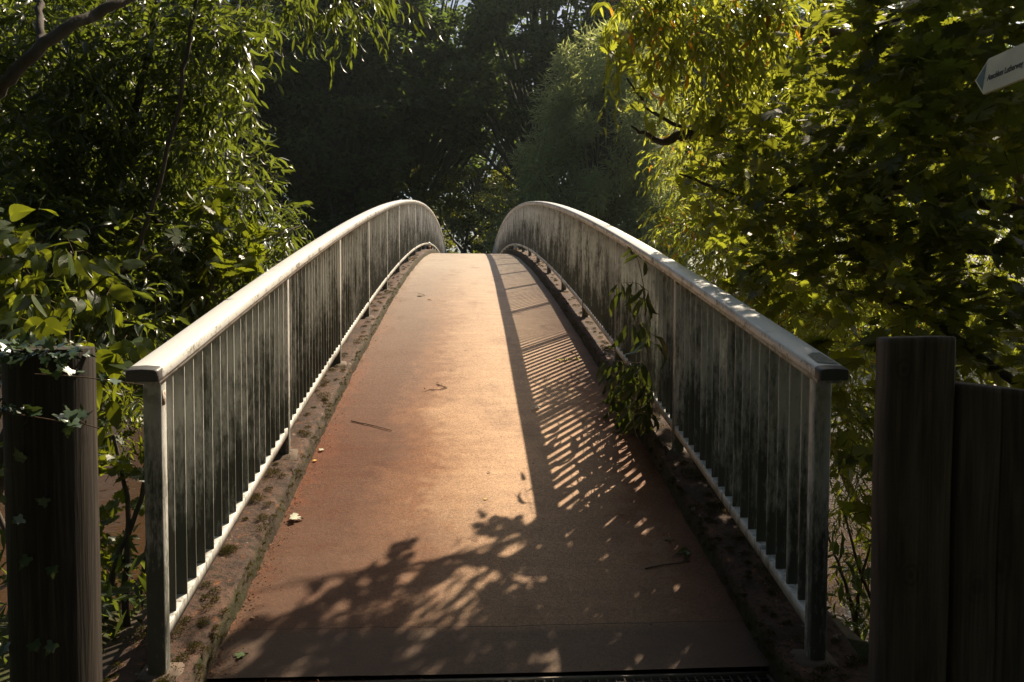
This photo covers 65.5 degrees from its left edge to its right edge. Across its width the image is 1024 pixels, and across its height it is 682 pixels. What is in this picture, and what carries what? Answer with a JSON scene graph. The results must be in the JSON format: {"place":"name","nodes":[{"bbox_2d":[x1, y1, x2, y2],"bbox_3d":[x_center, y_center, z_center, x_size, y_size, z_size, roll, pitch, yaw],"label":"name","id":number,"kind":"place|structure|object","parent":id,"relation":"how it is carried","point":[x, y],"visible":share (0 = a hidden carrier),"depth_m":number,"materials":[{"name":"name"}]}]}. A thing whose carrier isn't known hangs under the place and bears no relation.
{"place":"outdoors","nodes":[
{"label":"outdoors","id":0,"kind":"place"},
{"bbox_2d":[0,365,1014,640],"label":"river water","id":1,"kind":"structure","parent":0,"point":[108,487],"depth_m":13.19,"materials":[{"name":"brown liquid"}]},
{"bbox_2d":[0,324,1016,681],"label":"ground","id":2,"kind":"structure","parent":0,"point":[110,624],"depth_m":3.79,"materials":[{"name":"brown soil"}]},
{"bbox_2d":[1,346,102,681],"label":"log post","id":3,"kind":"object","parent":2,"relation":"on","point":[59,469],"visible":0.91,"depth_m":2.26,"materials":[{"name":"brown wood"}]},
{"bbox_2d":[0,327,143,657],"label":"ivy","id":4,"kind":"object","parent":3,"relation":"attached to","point":[23,340],"visible":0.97,"depth_m":2.19,"materials":[{"name":"green plant"}]},
{"bbox_2d":[1,2,131,199],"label":"broadleaf tree","id":5,"kind":"object","parent":2,"relation":"on","point":[51,71],"depth_m":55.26,"materials":[{"name":"green plant"}]},
{"bbox_2d":[0,335,155,643],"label":"bank saplings","id":6,"kind":"object","parent":2,"relation":"on","point":[110,510],"visible":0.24,"depth_m":3.97,"materials":[{"name":"green plant"}]},
{"bbox_2d":[0,194,182,446],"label":"cherry bush","id":7,"kind":"object","parent":2,"relation":"on","point":[40,319],"visible":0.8,"depth_m":3.23,"materials":[{"name":"green plant"}]},
{"bbox_2d":[35,176,277,608],"bbox_3d":[-2.214,0.682,5.018,1.180,3.591,1.562,0,3,-3],"label":"maple sapling","id":8,"kind":"object","parent":2,"relation":"on","point":[216,250],"visible":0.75,"depth_m":5.15,"materials":[{"name":"green plant"}]},
{"bbox_2d":[0,16,316,534],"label":"bank bush","id":9,"kind":"object","parent":2,"relation":"on","point":[2,523],"visible":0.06,"depth_m":10.91,"materials":[{"name":"green plant"}]},
{"bbox_2d":[27,0,311,233],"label":"broadleaf tree","id":10,"kind":"object","parent":2,"relation":"on","point":[270,118],"visible":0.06,"depth_m":56.41,"materials":[{"name":"green plant"}]},
{"bbox_2d":[0,0,443,497],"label":"willow tree","id":11,"kind":"object","parent":2,"relation":"on","point":[74,158],"visible":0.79,"depth_m":5.17,"materials":[{"name":"green plant"}]},
{"bbox_2d":[224,81,286,239],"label":"broadleaf tree","id":12,"kind":"object","parent":2,"relation":"on","point":[261,217],"depth_m":81.45,"materials":[{"name":"green plant"}]},
{"bbox_2d":[227,4,396,234],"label":"broadleaf tree","id":13,"kind":"object","parent":2,"relation":"on","point":[293,186],"visible":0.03,"depth_m":75.18,"materials":[{"name":"green plant"}]},
{"bbox_2d":[272,70,405,223],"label":"broadleaf tree","id":14,"kind":"object","parent":2,"relation":"on","point":[305,185],"depth_m":86.08,"materials":[{"name":"green plant"}]},
{"bbox_2d":[224,0,466,248],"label":"broadleaf tree","id":15,"kind":"object","parent":2,"relation":"on","point":[312,140],"visible":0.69,"depth_m":57.58,"materials":[{"name":"green plant"}]},
{"bbox_2d":[306,0,547,249],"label":"broadleaf tree","id":16,"kind":"object","parent":2,"relation":"on","point":[430,149],"visible":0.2,"depth_m":65.48,"materials":[{"name":"green plant"}]},
{"bbox_2d":[404,185,457,252],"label":"young tree","id":17,"kind":"object","parent":2,"relation":"on","point":[449,243],"visible":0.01,"depth_m":79.39,"materials":[{"name":"green plant"}]},
{"bbox_2d":[0,527,870,669],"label":"bank plants","id":18,"kind":"object","parent":2,"relation":"on","point":[110,591],"visible":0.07,"depth_m":3.83,"materials":[{"name":"green plant"}]},
{"bbox_2d":[404,161,525,253],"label":"young tree","id":19,"kind":"object","parent":2,"relation":"on","point":[414,177],"visible":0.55,"depth_m":64.95,"materials":[{"name":"green plant"}]},
{"bbox_2d":[410,24,528,253],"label":"broadleaf tree","id":20,"kind":"object","parent":2,"relation":"on","point":[453,225],"visible":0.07,"depth_m":102.41,"materials":[{"name":"green plant"}]},
{"bbox_2d":[102,249,867,681],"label":"footbridge","id":21,"kind":"object","parent":2,"relation":"on","point":[576,519],"visible":0.88,"depth_m":3.92,"materials":[{"name":"concrete"}]},
{"bbox_2d":[235,651,247,657],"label":"fallen leaf","id":22,"kind":"object","parent":21,"relation":"on","point":[239,654],"visible":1,"depth_m":3.01,"materials":[{"name":"green plant"}]},
{"bbox_2d":[125,200,446,674],"bbox_3d":[-2.729,-2.136,29.940,0.106,4.201,54.962,0,3,-3],"label":"railing","id":23,"kind":"object","parent":21,"relation":"on","point":[231,383],"visible":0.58,"depth_m":3.62,"materials":[{"name":"grey metal"}]},
{"bbox_2d":[289,513,302,518],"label":"fallen leaf","id":24,"kind":"object","parent":21,"relation":"on","point":[293,516],"visible":1,"depth_m":4.06,"materials":[{"name":"plant"}]},
{"bbox_2d":[351,420,391,430],"bbox_3d":[-0.951,0.569,5.386,0.349,0.044,0.014,2,3,29],"label":"fallen twig","id":25,"kind":"object","parent":21,"relation":"on","point":[370,424],"visible":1,"depth_m":5.40,"materials":[{"name":"brown wood"}]},
{"bbox_2d":[424,382,446,390],"bbox_3d":[-0.579,0.360,6.245,0.136,0.051,0.254,1,3,20],"label":"fallen twig","id":26,"kind":"object","parent":21,"relation":"on","point":[444,387],"visible":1,"depth_m":6.22,"materials":[{"name":"brown wood"}]},
{"bbox_2d":[209,264,760,681],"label":"leaf litter","id":27,"kind":"object","parent":21,"relation":"on","point":[212,670],"visible":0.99,"depth_m":3.42,"materials":[{"name":"brown plant"}]},
{"bbox_2d":[103,253,867,681],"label":"moss","id":28,"kind":"object","parent":21,"relation":"on","point":[719,505],"visible":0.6,"depth_m":3.49,"materials":[{"name":"green plant"}]},
{"bbox_2d":[555,357,578,360],"bbox_3d":[0.497,0.165,7.132,0.241,0.045,0.138,-1,3,-25],"label":"fallen twig","id":29,"kind":"object","parent":21,"relation":"on","point":[567,359],"visible":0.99,"depth_m":7.14,"materials":[{"name":"wood"}]},
{"bbox_2d":[645,561,688,568],"bbox_3d":[0.719,1.036,3.688,0.232,0.016,0.009,-1,3,-18],"label":"fallen twig","id":30,"kind":"object","parent":21,"relation":"on","point":[665,564],"visible":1,"depth_m":3.68,"materials":[{"name":"brown wood"}]},
{"bbox_2d":[492,201,848,659],"bbox_3d":[-0.434,-2.134,30.069,0.106,4.201,54.962,0,3,-3],"label":"railing","id":31,"kind":"object","parent":21,"relation":"on","point":[738,408],"visible":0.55,"depth_m":3.76,"materials":[{"name":"grey metal"}]},
{"bbox_2d":[596,244,666,438],"bbox_3d":[0.796,0.070,5.457,0.397,1.499,2.026,0,3,-3],"label":"willow shoot","id":32,"kind":"object","parent":31,"relation":"attached to","point":[633,379],"visible":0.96,"depth_m":5.10,"materials":[{"name":"green plant"}]},
{"bbox_2d":[663,533,688,560],"bbox_3d":[0.798,0.996,3.845,0.116,0.065,0.289,0,3,-3],"label":"fallen twig","id":33,"kind":"object","parent":21,"relation":"on","point":[680,552],"visible":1,"depth_m":3.79,"materials":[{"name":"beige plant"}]},
{"bbox_2d":[468,173,521,253],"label":"young tree","id":34,"kind":"object","parent":2,"relation":"on","point":[475,241],"visible":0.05,"depth_m":80.64,"materials":[{"name":"green plant"}]},
{"bbox_2d":[7,271,1022,325],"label":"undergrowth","id":35,"kind":"object","parent":2,"relation":"on","point":[1021,279],"depth_m":66.69,"materials":[{"name":"green plant"}]},
{"bbox_2d":[426,0,675,189],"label":"broadleaf tree","id":36,"kind":"object","parent":2,"relation":"on","point":[538,42],"visible":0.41,"depth_m":58.57,"materials":[{"name":"green plant"}]},
{"bbox_2d":[466,0,694,268],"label":"grey willow","id":37,"kind":"object","parent":2,"relation":"on","point":[583,155],"visible":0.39,"depth_m":44.97,"materials":[{"name":"green plant"}]},
{"bbox_2d":[537,0,765,193],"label":"broadleaf tree","id":38,"kind":"object","parent":2,"relation":"on","point":[577,21],"visible":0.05,"depth_m":59.45,"materials":[{"name":"green plant"}]},
{"bbox_2d":[627,35,721,272],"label":"broadleaf tree","id":39,"kind":"object","parent":2,"relation":"on","point":[691,158],"depth_m":83.91,"materials":[{"name":"green plant"}]},
{"bbox_2d":[679,0,855,280],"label":"broadleaf tree","id":40,"kind":"object","parent":2,"relation":"on","point":[802,14],"visible":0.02,"depth_m":63.44,"materials":[{"name":"green plant"}]},
{"bbox_2d":[591,0,1023,609],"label":"willow tree","id":41,"kind":"object","parent":2,"relation":"on","point":[731,64],"visible":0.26,"depth_m":5.40,"materials":[{"name":"green plant"}]},
{"bbox_2d":[598,0,1023,546],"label":"maple tree","id":42,"kind":"object","parent":2,"relation":"on","point":[949,121],"visible":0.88,"depth_m":4.42,"materials":[{"name":"green plant"}]},
{"bbox_2d":[648,124,1020,493],"bbox_3d":[5.491,-0.488,11.195,7.012,7.465,6.875,0,3,-3],"label":"bank bush","id":43,"kind":"object","parent":2,"relation":"on","point":[980,379],"visible":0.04,"depth_m":11.53,"materials":[{"name":"green plant"}]},
{"bbox_2d":[827,381,874,638],"bbox_3d":[2.422,1.302,5.472,1.055,2.200,1.557,2,3,35],"label":"bank bush","id":44,"kind":"object","parent":2,"relation":"on","point":[855,617],"visible":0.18,"depth_m":5.54,"materials":[{"name":"green plant"}]},
{"bbox_2d":[868,335,955,681],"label":"timber post","id":45,"kind":"object","parent":2,"relation":"on","point":[911,483],"visible":1,"depth_m":2.40,"materials":[{"name":"brown wood"}]},
{"bbox_2d":[844,0,1023,322],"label":"broadleaf tree","id":46,"kind":"object","parent":2,"relation":"on","point":[885,10],"depth_m":63.80,"materials":[{"name":"green plant"}]},
{"bbox_2d":[946,381,1023,681],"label":"timber post","id":47,"kind":"object","parent":2,"relation":"on","point":[985,642],"visible":0.76,"depth_m":2.42,"materials":[{"name":"brown wood"}]},
{"bbox_2d":[8,0,1023,292],"label":"sky","id":48,"kind":"structure","parent":0,"point":[460,2],"materials":[{"name":"white"}]},
{"bbox_2d":[975,43,1023,94],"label":"direction sign","id":49,"kind":"object","parent":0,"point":[1002,70],"visible":1,"depth_m":3.21,"materials":[{"name":"white metal"}]},
{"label":"approach path","id":50,"kind":"structure","parent":0,"visible":0},
{"bbox_2d":[302,671,775,681],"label":"drain channel","id":51,"kind":"object","parent":50,"relation":"on","point":[755,676],"visible":1,"depth_m":2.95,"materials":[{"name":"metal"}]}
]}

